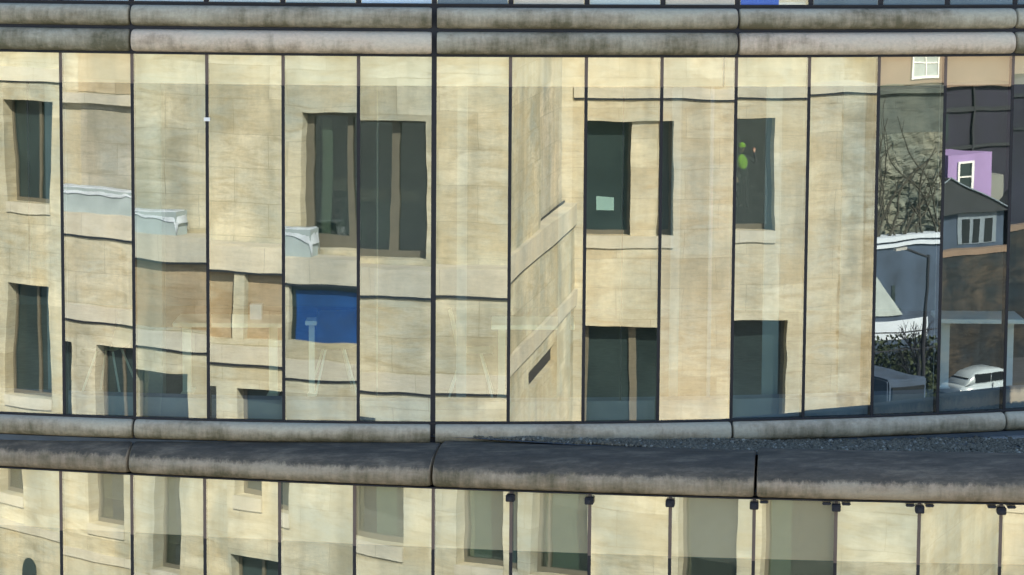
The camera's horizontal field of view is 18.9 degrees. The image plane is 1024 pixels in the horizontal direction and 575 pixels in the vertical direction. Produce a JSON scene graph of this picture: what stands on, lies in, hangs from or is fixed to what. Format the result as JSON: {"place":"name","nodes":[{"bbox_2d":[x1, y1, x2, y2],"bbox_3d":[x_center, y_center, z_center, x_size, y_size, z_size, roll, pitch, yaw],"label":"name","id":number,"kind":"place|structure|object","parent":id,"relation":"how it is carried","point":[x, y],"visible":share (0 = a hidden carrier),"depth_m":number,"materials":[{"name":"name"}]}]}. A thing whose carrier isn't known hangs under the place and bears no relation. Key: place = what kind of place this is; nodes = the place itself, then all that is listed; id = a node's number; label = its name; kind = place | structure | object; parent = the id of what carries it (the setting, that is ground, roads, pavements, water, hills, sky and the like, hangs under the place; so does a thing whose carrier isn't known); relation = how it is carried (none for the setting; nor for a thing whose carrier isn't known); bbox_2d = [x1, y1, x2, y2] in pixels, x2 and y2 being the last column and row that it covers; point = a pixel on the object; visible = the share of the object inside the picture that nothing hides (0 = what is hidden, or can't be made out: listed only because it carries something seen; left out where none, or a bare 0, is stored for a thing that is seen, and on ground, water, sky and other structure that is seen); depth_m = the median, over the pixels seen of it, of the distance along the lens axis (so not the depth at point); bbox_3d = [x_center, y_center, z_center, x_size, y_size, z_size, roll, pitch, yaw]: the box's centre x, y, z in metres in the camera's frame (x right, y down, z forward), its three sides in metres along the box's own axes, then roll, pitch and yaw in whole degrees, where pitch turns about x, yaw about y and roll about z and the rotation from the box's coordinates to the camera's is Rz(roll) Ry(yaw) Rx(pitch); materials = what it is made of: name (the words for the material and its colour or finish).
{"place":"outdoors","nodes":[
{"label":"outdoors","id":0,"kind":"place"},
{"bbox_2d":[0,0,1023,574],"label":"glass office building","id":1,"kind":"structure","parent":0,"point":[756,218],"depth_m":30.91,"materials":[{"name":"glass"}]},
{"bbox_2d":[81,309,132,391],"bbox_3d":[-4.185,0.665,32.002,0.483,0.905,0.463,3,8,20],"label":"shell chair","id":2,"kind":"object","parent":1,"relation":"on","point":[122,336],"visible":0.84,"depth_m":31.90,"materials":[{"name":"white plastic"}]},
{"bbox_2d":[173,314,281,395],"bbox_3d":[-2.935,0.721,32.007,1.120,0.800,0.700,0,7,0],"label":"office table","id":3,"kind":"object","parent":1,"relation":"on","point":[188,322],"visible":0.84,"depth_m":31.96,"materials":[{"name":"beige laminate"}]},
{"bbox_2d":[250,303,262,319],"bbox_3d":[-2.662,0.247,31.968,0.120,0.155,0.140,0,7,0],"label":"paper box","id":4,"kind":"object","parent":3,"relation":"on","point":[256,311],"visible":1,"depth_m":31.90,"materials":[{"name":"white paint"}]},
{"bbox_2d":[305,317,317,396],"bbox_3d":[-2.085,0.727,32.007,0.120,0.800,0.300,0,7,0],"label":"office table","id":5,"kind":"object","parent":1,"relation":"on","point":[311,322],"visible":0.99,"depth_m":31.97,"materials":[{"name":"beige laminate"}]},
{"bbox_2d":[315,310,356,395],"bbox_3d":[-1.865,0.657,32.200,0.463,0.905,0.483,-1,7,-10],"label":"shell chair","id":6,"kind":"object","parent":1,"relation":"on","point":[335,329],"visible":0.9,"depth_m":32.01,"materials":[{"name":"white plastic"}]},
{"bbox_2d":[448,308,493,397],"bbox_3d":[-0.425,0.692,32.002,0.483,0.905,0.463,0,7,0],"label":"shell chair","id":7,"kind":"object","parent":1,"relation":"on","point":[479,350],"visible":0.68,"depth_m":32.06,"materials":[{"name":"beige laminate"}]},
{"bbox_2d":[491,316,574,397],"bbox_3d":[0.215,0.744,32.007,0.860,0.800,0.700,0,7,0],"label":"office table","id":8,"kind":"object","parent":1,"relation":"on","point":[499,323],"visible":0.77,"depth_m":31.95,"materials":[{"name":"beige laminate"}]},
{"bbox_2d":[931,311,1023,388],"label":"office table","id":9,"kind":"object","parent":1,"relation":"on","point":[971,317],"visible":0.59,"depth_m":32.66,"materials":[{"name":"white paint"}]},
{"bbox_2d":[433,434,1023,455],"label":"gravel","id":10,"kind":"structure","parent":0,"point":[980,444],"depth_m":30.24,"materials":[{"name":"stone"}]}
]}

